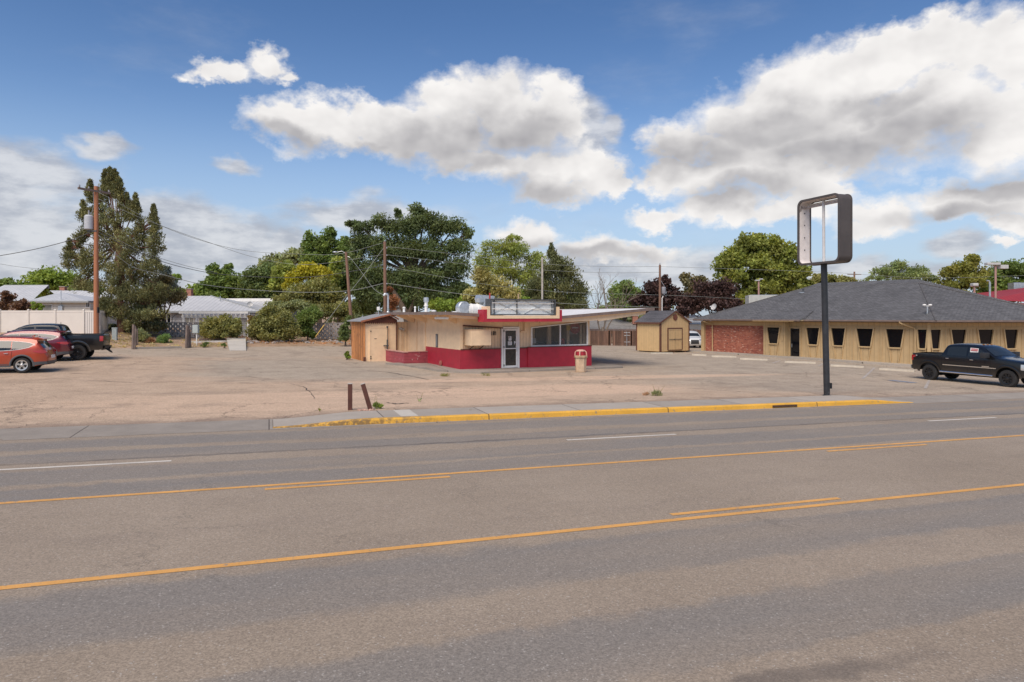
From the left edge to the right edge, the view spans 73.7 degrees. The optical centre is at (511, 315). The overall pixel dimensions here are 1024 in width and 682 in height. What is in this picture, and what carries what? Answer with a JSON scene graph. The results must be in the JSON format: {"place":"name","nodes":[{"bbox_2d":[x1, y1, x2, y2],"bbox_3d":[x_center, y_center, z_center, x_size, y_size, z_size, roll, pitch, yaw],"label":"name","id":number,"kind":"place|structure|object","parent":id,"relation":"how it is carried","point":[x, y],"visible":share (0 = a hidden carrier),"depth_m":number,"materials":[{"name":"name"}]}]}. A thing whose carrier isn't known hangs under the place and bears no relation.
{"place":"outdoors","nodes":[
{"label":"outdoors","id":0,"kind":"place"},
{"bbox_2d":[0,419,272,438],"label":"driveway apron","id":1,"kind":"object","parent":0,"point":[36,432],"visible":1,"depth_m":17.69,"materials":[{"name":"concrete"}]},
{"bbox_2d":[0,316,802,347],"bbox_3d":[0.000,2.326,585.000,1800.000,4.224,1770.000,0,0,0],"label":"ground","id":2,"kind":"structure","parent":0,"point":[177,340],"depth_m":53.45,"materials":[{"name":"soil"}]},
{"bbox_2d":[0,277,24,286],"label":"broadleaf tree","id":3,"kind":"object","parent":2,"relation":"on","point":[7,281],"visible":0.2,"depth_m":95.43,"materials":[{"name":"green plant"}]},
{"bbox_2d":[0,290,31,309],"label":"red leaved shrub","id":4,"kind":"object","parent":2,"relation":"on","point":[7,297],"visible":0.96,"depth_m":53.77,"materials":[{"name":"brown plant"}]},
{"bbox_2d":[0,285,48,309],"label":"long metal roofed house","id":5,"kind":"structure","parent":2,"relation":"on","point":[28,292],"depth_m":75.08,"materials":[{"name":"metal"}]},
{"bbox_2d":[18,265,82,295],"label":"broadleaf tree","id":6,"kind":"object","parent":2,"relation":"on","point":[51,278],"visible":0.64,"depth_m":90.28,"materials":[{"name":"green plant"}]},
{"bbox_2d":[27,286,129,324],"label":"cream house","id":7,"kind":"structure","parent":2,"relation":"on","point":[62,298],"depth_m":66.22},
{"bbox_2d":[77,185,110,332],"bbox_3d":[-29.507,-3.446,47.940,0.820,11.218,2.303,0,0,27],"label":"utility pole","id":8,"kind":"object","parent":2,"relation":"on","point":[91,222],"visible":0.98,"depth_m":47.87,"materials":[{"name":"orange wood"}]},
{"bbox_2d":[99,232,379,277],"bbox_3d":[-21.056,-4.523,55.322,21.635,2.775,3.225,0,0,-34],"label":"overhead cable","id":9,"kind":"object","parent":8,"relation":"attached to","point":[235,275],"visible":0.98,"depth_m":56.08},
{"bbox_2d":[98,235,382,292],"bbox_3d":[-20.991,-3.790,55.270,21.587,3.728,3.105,0,0,-34],"label":"overhead cable","id":10,"kind":"object","parent":8,"relation":"attached to","point":[227,287],"visible":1,"depth_m":55.11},
{"bbox_2d":[100,311,107,332],"bbox_3d":[-31.160,0.674,52.148,0.062,2.030,4.500,0,0,-24],"label":"white picket fence","id":11,"kind":"object","parent":2,"relation":"on","point":[103,323],"visible":0.56,"depth_m":51.63,"materials":[{"name":"plastic"}]},
{"bbox_2d":[59,166,175,332],"bbox_3d":[-30.623,-4.961,53.099,8.847,13.339,3.969,0,0,0],"label":"juniper tree","id":12,"kind":"object","parent":2,"relation":"on","point":[123,288],"visible":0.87,"depth_m":52.66,"materials":[{"name":"green plant"}]},
{"bbox_2d":[108,321,170,332],"bbox_3d":[-29.995,1.001,54.394,5.407,1.273,2.488,0,0,0],"label":"shrub","id":13,"kind":"object","parent":2,"relation":"on","point":[155,327],"visible":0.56,"depth_m":53.96,"materials":[{"name":"green plant"}]},
{"bbox_2d":[130,327,150,341],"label":"shrub","id":14,"kind":"object","parent":2,"relation":"on","point":[143,335],"visible":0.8,"depth_m":50.24,"materials":[{"name":"green plant"}]},
{"bbox_2d":[133,272,188,331],"bbox_3d":[-29.144,-0.868,56.961,4.629,5.561,3.597,0,0,0],"label":"juniper shrub","id":15,"kind":"object","parent":2,"relation":"on","point":[176,296],"visible":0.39,"depth_m":56.55,"materials":[{"name":"green plant"}]},
{"bbox_2d":[155,333,171,342],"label":"shrub","id":16,"kind":"object","parent":2,"relation":"on","point":[163,338],"visible":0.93,"depth_m":50.75,"materials":[{"name":"green plant"}]},
{"bbox_2d":[140,322,200,336],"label":"pierced block wall","id":17,"kind":"structure","parent":2,"relation":"on","point":[177,330],"depth_m":56.38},
{"bbox_2d":[106,332,247,347],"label":"dry grass","id":18,"kind":"structure","parent":2,"relation":"on","point":[144,342],"depth_m":50.05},
{"bbox_2d":[193,262,241,298],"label":"broadleaf tree","id":19,"kind":"object","parent":2,"relation":"on","point":[228,280],"visible":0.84,"depth_m":81.06,"materials":[{"name":"green plant"}]},
{"bbox_2d":[197,313,242,339],"bbox_3d":[-22.979,1.125,53.980,3.816,2.634,2.979,0,0,0],"label":"hedge","id":20,"kind":"object","parent":2,"relation":"on","point":[221,326],"visible":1,"depth_m":53.40,"materials":[{"name":"green plant"}]},
{"bbox_2d":[155,288,291,336],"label":"grey house","id":21,"kind":"structure","parent":2,"relation":"on","point":[192,308],"depth_m":64.30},
{"bbox_2d":[234,260,283,297],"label":"broadleaf tree","id":22,"kind":"object","parent":2,"relation":"on","point":[261,279],"visible":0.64,"depth_m":78.68,"materials":[{"name":"green plant"}]},
{"bbox_2d":[226,298,296,321],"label":"white outbuilding","id":23,"kind":"structure","parent":2,"relation":"on","point":[259,301],"depth_m":73.95,"materials":[{"name":"grey"}]},
{"bbox_2d":[242,304,302,340],"bbox_3d":[-19.525,0.814,55.848,4.885,3.427,3.477,0,0,0],"label":"shrub","id":24,"kind":"object","parent":2,"relation":"on","point":[268,323],"visible":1,"depth_m":55.28,"materials":[{"name":"green plant"}]},
{"bbox_2d":[256,247,303,290],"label":"broadleaf tree","id":25,"kind":"object","parent":2,"relation":"on","point":[293,255],"visible":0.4,"depth_m":98.77,"materials":[{"name":"green plant"}]},
{"bbox_2d":[263,299,327,338],"bbox_3d":[-19.237,0.504,61.028,5.605,4.099,3.241,0,0,0],"label":"shrub","id":26,"kind":"object","parent":2,"relation":"on","point":[297,305],"visible":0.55,"depth_m":60.43,"materials":[{"name":"green plant"}]},
{"bbox_2d":[249,338,350,343],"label":"dry grass","id":27,"kind":"structure","parent":2,"relation":"on","point":[310,340],"depth_m":55.71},
{"bbox_2d":[267,256,343,295],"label":"broadleaf tree","id":28,"kind":"object","parent":2,"relation":"on","point":[280,270],"visible":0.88,"depth_m":77.39,"materials":[{"name":"green plant"}]},
{"bbox_2d":[280,261,333,298],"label":"yellow tree","id":29,"kind":"object","parent":2,"relation":"on","point":[305,272],"visible":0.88,"depth_m":73.18,"materials":[{"name":"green plant"}]},
{"bbox_2d":[270,273,346,336],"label":"broadleaf tree","id":30,"kind":"object","parent":2,"relation":"on","point":[328,295],"visible":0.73,"depth_m":68.72,"materials":[{"name":"green plant"}]},
{"bbox_2d":[295,304,323,340],"bbox_3d":[-17.541,0.803,58.800,2.609,3.588,2.366,0,0,0],"label":"shrub","id":31,"kind":"object","parent":2,"relation":"on","point":[308,317],"visible":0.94,"depth_m":58.54,"materials":[{"name":"green plant"}]},
{"bbox_2d":[298,225,346,332],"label":"poplar tree","id":32,"kind":"object","parent":2,"relation":"on","point":[321,248],"visible":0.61,"depth_m":85.25,"materials":[{"name":"green plant"}]},
{"bbox_2d":[309,323,343,338],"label":"pierced block wall","id":33,"kind":"structure","parent":2,"relation":"on","point":[326,329],"depth_m":62.01,"materials":[{"name":"concrete"}]},
{"bbox_2d":[315,301,354,335],"bbox_3d":[-16.931,0.624,63.904,4.541,4.071,3.413,0,0,0],"label":"shrub","id":34,"kind":"object","parent":2,"relation":"on","point":[342,310],"visible":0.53,"depth_m":63.36,"materials":[{"name":"green plant"}]},
{"bbox_2d":[333,251,352,345],"bbox_3d":[-13.798,-1.257,56.000,1.857,8.041,0.300,0,0,0],"label":"utility pole","id":35,"kind":"object","parent":2,"relation":"on","point":[348,286],"visible":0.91,"depth_m":55.90,"materials":[{"name":"brown wood"}]},
{"bbox_2d":[337,315,352,345],"bbox_3d":[-13.478,1.418,54.912,1.334,2.948,1.172,0,0,0],"label":"shrub","id":36,"kind":"object","parent":2,"relation":"on","point":[343,334],"visible":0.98,"depth_m":54.74,"materials":[{"name":"green plant"}]},
{"bbox_2d":[337,236,360,328],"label":"broadleaf tree","id":37,"kind":"object","parent":2,"relation":"on","point":[343,283],"visible":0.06,"depth_m":90.91,"materials":[{"name":"green plant"}]},
{"bbox_2d":[383,240,387,311],"bbox_3d":[-11.112,-1.911,59.995,0.400,9.328,0.330,0,0,0],"label":"utility pole","id":38,"kind":"object","parent":2,"relation":"on","point":[384,279],"visible":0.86,"depth_m":59.89,"materials":[{"name":"brown wood"}]},
{"bbox_2d":[387,286,399,316],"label":"russet bush","id":39,"kind":"object","parent":2,"relation":"on","point":[393,301],"visible":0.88,"depth_m":65.72,"materials":[{"name":"brown plant"}]},
{"bbox_2d":[391,286,420,321],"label":"leaning trunk","id":40,"kind":"object","parent":2,"relation":"on","point":[401,304],"visible":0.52,"depth_m":68.82,"materials":[{"name":"grey plant"}]},
{"bbox_2d":[340,202,475,312],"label":"locust tree","id":41,"kind":"object","parent":2,"relation":"on","point":[418,220],"visible":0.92,"depth_m":69.23,"materials":[{"name":"green plant"}]},
{"bbox_2d":[346,277,475,314],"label":"broadleaf tree","id":42,"kind":"object","parent":2,"relation":"on","point":[363,310],"visible":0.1,"depth_m":86.40,"materials":[{"name":"green plant"}]},
{"bbox_2d":[34,289,803,322],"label":"woodland","id":43,"kind":"object","parent":2,"relation":"on","point":[357,315],"depth_m":134.43,"materials":[{"name":"green plant"}]},
{"bbox_2d":[428,296,529,311],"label":"broadleaf tree","id":44,"kind":"object","parent":2,"relation":"on","point":[441,304],"visible":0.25,"depth_m":66.69,"materials":[{"name":"green plant"}]},
{"bbox_2d":[460,265,521,303],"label":"broadleaf tree","id":45,"kind":"object","parent":2,"relation":"on","point":[483,276],"visible":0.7,"depth_m":65.27,"materials":[{"name":"green plant"}]},
{"bbox_2d":[468,234,547,293],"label":"broadleaf tree","id":46,"kind":"object","parent":2,"relation":"on","point":[515,248],"visible":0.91,"depth_m":83.06,"materials":[{"name":"green plant"}]},
{"bbox_2d":[521,242,593,308],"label":"pine tree","id":47,"kind":"object","parent":2,"relation":"on","point":[559,268],"visible":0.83,"depth_m":75.15,"materials":[{"name":"green plant"}]},
{"bbox_2d":[590,330,635,345],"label":"board fence","id":48,"kind":"object","parent":2,"relation":"on","point":[620,338],"visible":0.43,"depth_m":72.99,"materials":[{"name":"brown paint"}]},
{"bbox_2d":[590,268,637,343],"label":"dead tree","id":49,"kind":"object","parent":2,"relation":"on","point":[597,307],"visible":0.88,"depth_m":77.34,"materials":[{"name":"grey wood"}]},
{"bbox_2d":[605,279,643,320],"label":"broadleaf tree","id":50,"kind":"object","parent":2,"relation":"on","point":[617,289],"visible":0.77,"depth_m":84.97,"materials":[{"name":"green plant"}]},
{"bbox_2d":[627,274,683,314],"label":"purple tree","id":51,"kind":"object","parent":2,"relation":"on","point":[651,290],"visible":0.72,"depth_m":83.00,"materials":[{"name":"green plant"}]},
{"bbox_2d":[634,310,691,351],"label":"garden shed","id":52,"kind":"structure","parent":2,"relation":"on","point":[662,331],"depth_m":59.28,"materials":[{"name":"beige"}]},
{"bbox_2d":[669,329,674,349],"bbox_3d":[13.792,2.096,58.932,0.820,1.780,0.055,0,0,-35],"label":"door","id":53,"kind":"structure","parent":52,"relation":"in","point":[671,331],"depth_m":58.93,"materials":[{"name":"beige"}]},
{"bbox_2d":[675,329,681,349],"bbox_3d":[14.478,2.096,59.402,0.820,1.780,0.055,0,0,-35],"label":"door","id":54,"kind":"structure","parent":52,"relation":"in","point":[678,332],"depth_m":59.39,"materials":[{"name":"beige"}]},
{"bbox_2d":[684,315,700,329],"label":"white roofed house","id":55,"kind":"structure","parent":2,"relation":"on","point":[695,325],"depth_m":84.79,"materials":[{"name":"paint"}]},
{"bbox_2d":[678,272,709,317],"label":"broadleaf tree","id":56,"kind":"object","parent":2,"relation":"on","point":[686,279],"visible":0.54,"depth_m":89.37,"materials":[{"name":"green plant"}]},
{"bbox_2d":[672,276,743,316],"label":"purple tree","id":57,"kind":"object","parent":2,"relation":"on","point":[687,303],"visible":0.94,"depth_m":80.66,"materials":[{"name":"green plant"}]},
{"bbox_2d":[709,231,814,303],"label":"maple tree","id":58,"kind":"object","parent":2,"relation":"on","point":[770,257],"visible":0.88,"depth_m":86.44,"materials":[{"name":"green plant"}]},
{"bbox_2d":[809,272,864,283],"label":"broadleaf tree","id":59,"kind":"object","parent":2,"relation":"on","point":[816,278],"visible":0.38,"depth_m":103.99,"materials":[{"name":"green plant"}]},
{"bbox_2d":[693,279,1023,363],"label":"tan office building","id":60,"kind":"structure","parent":2,"relation":"on","point":[889,321],"depth_m":50.89,"materials":[{"name":"beige"}]},
{"bbox_2d":[745,295,775,303],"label":"rooftop unit","id":61,"kind":"object","parent":60,"relation":"on","point":[750,298],"visible":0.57,"depth_m":65.91,"materials":[{"name":"metal"}]},
{"bbox_2d":[766,326,780,355],"bbox_3d":[21.016,2.205,54.887,0.170,2.590,1.281,0,0,-37],"label":"window","id":62,"kind":"structure","parent":60,"relation":"in","point":[773,332],"depth_m":54.94,"materials":[{"name":"black glass"}]},
{"bbox_2d":[791,328,798,355],"bbox_3d":[22.416,2.265,53.962,0.060,2.430,0.777,0,0,-37],"label":"door","id":63,"kind":"structure","parent":60,"relation":"in","point":[794,331],"depth_m":53.98,"materials":[{"name":"black paint"}]},
{"bbox_2d":[805,327,820,357],"bbox_3d":[23.251,2.205,52.740,0.170,2.590,1.229,0,0,-37],"label":"window","id":64,"kind":"structure","parent":60,"relation":"in","point":[812,333],"depth_m":52.76,"materials":[{"name":"black glass"}]},
{"bbox_2d":[830,327,846,358],"bbox_3d":[24.447,2.205,51.146,0.170,2.590,1.245,0,0,-37],"label":"window","id":65,"kind":"structure","parent":60,"relation":"in","point":[839,333],"depth_m":51.19,"materials":[{"name":"black glass"}]},
{"bbox_2d":[855,328,874,360],"bbox_3d":[25.627,2.205,49.572,0.170,2.590,1.366,0,0,-37],"label":"window","id":66,"kind":"structure","parent":60,"relation":"in","point":[864,336],"depth_m":49.59,"materials":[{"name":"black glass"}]},
{"bbox_2d":[885,328,904,362],"bbox_3d":[26.873,2.205,47.911,0.170,2.590,1.357,0,0,-37],"label":"window","id":67,"kind":"structure","parent":60,"relation":"in","point":[894,336],"depth_m":47.93,"materials":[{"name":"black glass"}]},
{"bbox_2d":[916,328,926,351],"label":"window","id":68,"kind":"structure","parent":60,"relation":"in","point":[921,334],"depth_m":46.53,"materials":[{"name":"black glass"}]},
{"bbox_2d":[931,329,941,351],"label":"window","id":69,"kind":"structure","parent":60,"relation":"in","point":[936,340],"depth_m":46.26,"materials":[{"name":"black glass"}]},
{"bbox_2d":[949,329,967,344],"bbox_3d":[30.317,2.205,46.355,1.265,2.590,0.170,0,0,-5],"label":"window","id":70,"kind":"structure","parent":60,"relation":"in","point":[957,336],"depth_m":46.39,"materials":[{"name":"black glass"}]},
{"bbox_2d":[976,328,994,343],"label":"window","id":71,"kind":"structure","parent":60,"relation":"in","point":[984,336],"depth_m":46.56,"materials":[{"name":"black glass"}]},
{"bbox_2d":[1003,328,1019,351],"bbox_3d":[34.115,2.205,46.676,1.167,2.590,0.170,0,0,-5],"label":"window","id":72,"kind":"structure","parent":60,"relation":"in","point":[1009,334],"depth_m":46.72,"materials":[{"name":"black glass"}]},
{"bbox_2d":[862,258,938,282],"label":"broadleaf tree","id":73,"kind":"object","parent":2,"relation":"on","point":[895,266],"visible":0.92,"depth_m":90.98,"materials":[{"name":"green plant"}]},
{"bbox_2d":[933,253,992,292],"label":"broadleaf tree","id":74,"kind":"object","parent":2,"relation":"on","point":[968,266],"visible":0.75,"depth_m":83.11,"materials":[{"name":"green plant"}]},
{"bbox_2d":[969,257,1023,302],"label":"broadleaf tree","id":75,"kind":"object","parent":2,"relation":"on","point":[1013,271],"visible":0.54,"depth_m":84.76,"materials":[{"name":"green plant"}]},
{"bbox_2d":[0,398,1023,681],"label":"road","id":76,"kind":"structure","parent":0,"point":[922,588],"depth_m":8.75,"materials":[{"name":"asphalt"}]},
{"bbox_2d":[0,460,170,469],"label":"road marking","id":77,"kind":"object","parent":76,"relation":"on","point":[85,465],"visible":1,"depth_m":13.39,"materials":[{"name":"white paint"}]},
{"bbox_2d":[265,476,449,489],"bbox_3d":[-2.711,3.016,12.295,3.277,0.043,0.110,0,0,-20],"label":"road marking","id":78,"kind":"object","parent":76,"relation":"on","point":[355,482],"visible":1,"depth_m":12.22,"materials":[{"name":"yellow paint"}]},
{"bbox_2d":[2,400,986,439],"bbox_3d":[3.503,3.134,21.481,32.793,0.434,0.180,0,0,-20],"label":"gutter","id":79,"kind":"object","parent":76,"relation":"on","point":[454,421],"visible":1,"depth_m":19.41,"materials":[{"name":"concrete"}]},
{"bbox_2d":[0,483,1023,589],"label":"road marking","id":80,"kind":"object","parent":76,"relation":"on","point":[372,550],"visible":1,"depth_m":9.08,"materials":[{"name":"yellow paint"}]},
{"bbox_2d":[0,435,1023,503],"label":"road marking","id":81,"kind":"object","parent":76,"relation":"on","point":[467,472],"visible":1,"depth_m":13.10,"materials":[{"name":"yellow paint"}]},
{"bbox_2d":[273,400,912,427],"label":"kerb","id":82,"kind":"structure","parent":76,"relation":"on","point":[417,419],"depth_m":21.06,"materials":[{"name":"yellow paint"}]},
{"bbox_2d":[669,497,840,514],"bbox_3d":[4.013,3.094,11.078,3.314,0.044,0.110,0,0,-20],"label":"road marking","id":83,"kind":"object","parent":76,"relation":"on","point":[742,507],"visible":1,"depth_m":11.03,"materials":[{"name":"yellow paint"}]},
{"bbox_2d":[0,342,1023,428],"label":"parking lot","id":84,"kind":"structure","parent":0,"point":[226,384],"depth_m":30.54,"materials":[{"name":"asphalt"}]},
{"bbox_2d":[0,335,56,372],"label":"parked suv","id":85,"kind":"object","parent":84,"relation":"on","point":[22,353],"visible":1,"depth_m":31.30,"materials":[{"name":"metal"}]},
{"bbox_2d":[2,328,73,358],"bbox_3d":[-26.251,1.589,36.704,4.685,1.736,2.312,0,0,-20],"label":"parked suv","id":86,"kind":"object","parent":84,"relation":"on","point":[59,341],"visible":0.41,"depth_m":36.48,"materials":[{"name":"metal"}]},
{"bbox_2d":[0,309,99,332],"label":"white vinyl fence","id":87,"kind":"object","parent":84,"relation":"on","point":[77,321],"visible":0.66,"depth_m":49.99,"materials":[{"name":"plastic"}]},
{"bbox_2d":[7,323,112,359],"bbox_3d":[-25.785,1.424,37.886,6.607,2.070,2.707,0,0,-20],"label":"parked pickup","id":88,"kind":"object","parent":84,"relation":"on","point":[86,345],"visible":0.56,"depth_m":37.66,"materials":[{"name":"black paint"}]},
{"bbox_2d":[227,338,245,350],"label":"concrete block","id":89,"kind":"structure","parent":84,"relation":"on","point":[236,344],"depth_m":50.95,"materials":[{"name":"concrete"}]},
{"bbox_2d":[360,383,371,409],"bbox_3d":[-4.497,2.564,21.162,0.136,0.940,0.136,-16,3,-10],"label":"stub post","id":90,"kind":"object","parent":84,"relation":"on","point":[366,396],"visible":0.82,"depth_m":21.10,"materials":[{"name":"wood"}]},
{"bbox_2d":[347,308,654,368],"bbox_3d":[-1.044,1.573,44.092,16.050,4.075,12.250,0,0,-29],"label":"drive in restaurant","id":91,"kind":"object","parent":84,"relation":"on","point":[458,340],"visible":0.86,"depth_m":40.51,"materials":[{"name":"beige"}]},
{"bbox_2d":[369,325,388,360],"bbox_3d":[-8.461,1.830,43.440,1.220,2.340,0.200,0,0,-29],"label":"cooler door","id":92,"kind":"structure","parent":91,"relation":"in","point":[378,336],"depth_m":43.44,"materials":[{"name":"beige paint"}]},
{"bbox_2d":[456,295,494,313],"bbox_3d":[-1.845,-0.543,41.505,3.300,1.370,1.000,0,0,-29],"label":"air cooler","id":93,"kind":"object","parent":91,"relation":"on","point":[464,307],"visible":0.41,"depth_m":40.94,"materials":[{"name":"metal"}]},
{"bbox_2d":[504,329,516,367],"bbox_3d":[-0.089,1.880,38.768,0.900,2.200,0.090,0,0,-29],"label":"door","id":94,"kind":"structure","parent":91,"relation":"in","point":[510,354],"depth_m":38.76,"materials":[{"name":"white paint"}]},
{"bbox_2d":[478,257,561,321],"bbox_3d":[0.497,-1.450,37.692,4.920,3.620,0.780,0,0,-29],"label":"roof sign","id":95,"kind":"object","parent":91,"relation":"on","point":[513,310],"visible":1,"depth_m":37.42,"materials":[{"name":"red paint"}]},
{"bbox_2d":[531,321,587,346],"bbox_3d":[2.837,1.090,40.488,4.000,1.460,0.120,0,0,-29],"label":"picture window","id":96,"kind":"structure","parent":91,"relation":"in","point":[533,340],"depth_m":40.44,"materials":[{"name":"glass"}]},
{"bbox_2d":[385,362,622,373],"bbox_3d":[-0.153,3.077,40.928,13.000,0.434,7.250,0,0,-29],"label":"concrete apron","id":97,"kind":"object","parent":84,"relation":"on","point":[438,368],"visible":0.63,"depth_m":38.44,"materials":[{"name":"concrete"}]},
{"bbox_2d":[574,349,587,371],"bbox_3d":[3.827,2.540,37.985,0.702,1.250,0.702,0,0,39],"label":"litter bin","id":98,"kind":"object","parent":84,"relation":"on","point":[580,357],"visible":1,"depth_m":37.76,"materials":[{"name":"beige plastic"}]},
{"bbox_2d":[590,315,638,341],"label":"shingled house","id":99,"kind":"structure","parent":84,"relation":"on","point":[617,325],"depth_m":83.44,"materials":[{"name":"grey"}]},
{"bbox_2d":[659,263,665,310],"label":"utility pole","id":100,"kind":"object","parent":84,"relation":"on","point":[663,289],"visible":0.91,"depth_m":69.89,"materials":[{"name":"brown wood"}]},
{"bbox_2d":[690,330,700,347],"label":"parked suv","id":101,"kind":"object","parent":84,"relation":"on","point":[695,338],"visible":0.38,"depth_m":69.26,"materials":[{"name":"white paint"}]},
{"bbox_2d":[797,193,852,395],"bbox_3d":[12.173,-0.674,26.616,0.670,7.856,2.160,0,0,-20],"label":"pole sign","id":102,"kind":"object","parent":84,"relation":"on","point":[845,226],"visible":0.96,"depth_m":26.54,"materials":[{"name":"metal"}]},
{"bbox_2d":[911,343,1023,386],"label":"parked pickup","id":103,"kind":"object","parent":84,"relation":"on","point":[1005,366],"visible":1,"depth_m":34.22,"materials":[{"name":"black paint"}]},
{"bbox_2d":[984,262,1008,297],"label":"lot lamp","id":104,"kind":"object","parent":84,"relation":"on","point":[996,267],"visible":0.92,"depth_m":65.92,"materials":[{"name":"metal"}]},
{"bbox_2d":[977,288,1023,304],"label":"red roofed building","id":105,"kind":"structure","parent":84,"relation":"on","point":[1013,294],"depth_m":73.76,"materials":[{"name":"metal"}]},
{"bbox_2d":[0,0,1023,315],"label":"sky","id":106,"kind":"structure","parent":0,"point":[628,135],"materials":[{"name":"blue"}]},
{"bbox_2d":[273,395,906,426],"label":"sidewalk","id":107,"kind":"structure","parent":0,"point":[393,413],"depth_m":21.80,"materials":[{"name":"concrete"}]},
{"bbox_2d":[686,350,911,366],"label":"sidewalk","id":108,"kind":"structure","parent":0,"point":[838,360],"depth_m":51.77,"materials":[{"name":"concrete"}]},
{"bbox_2d":[878,392,1023,402],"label":"driveway apron","id":109,"kind":"object","parent":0,"point":[961,397],"visible":1,"depth_m":27.58,"materials":[{"name":"concrete"}]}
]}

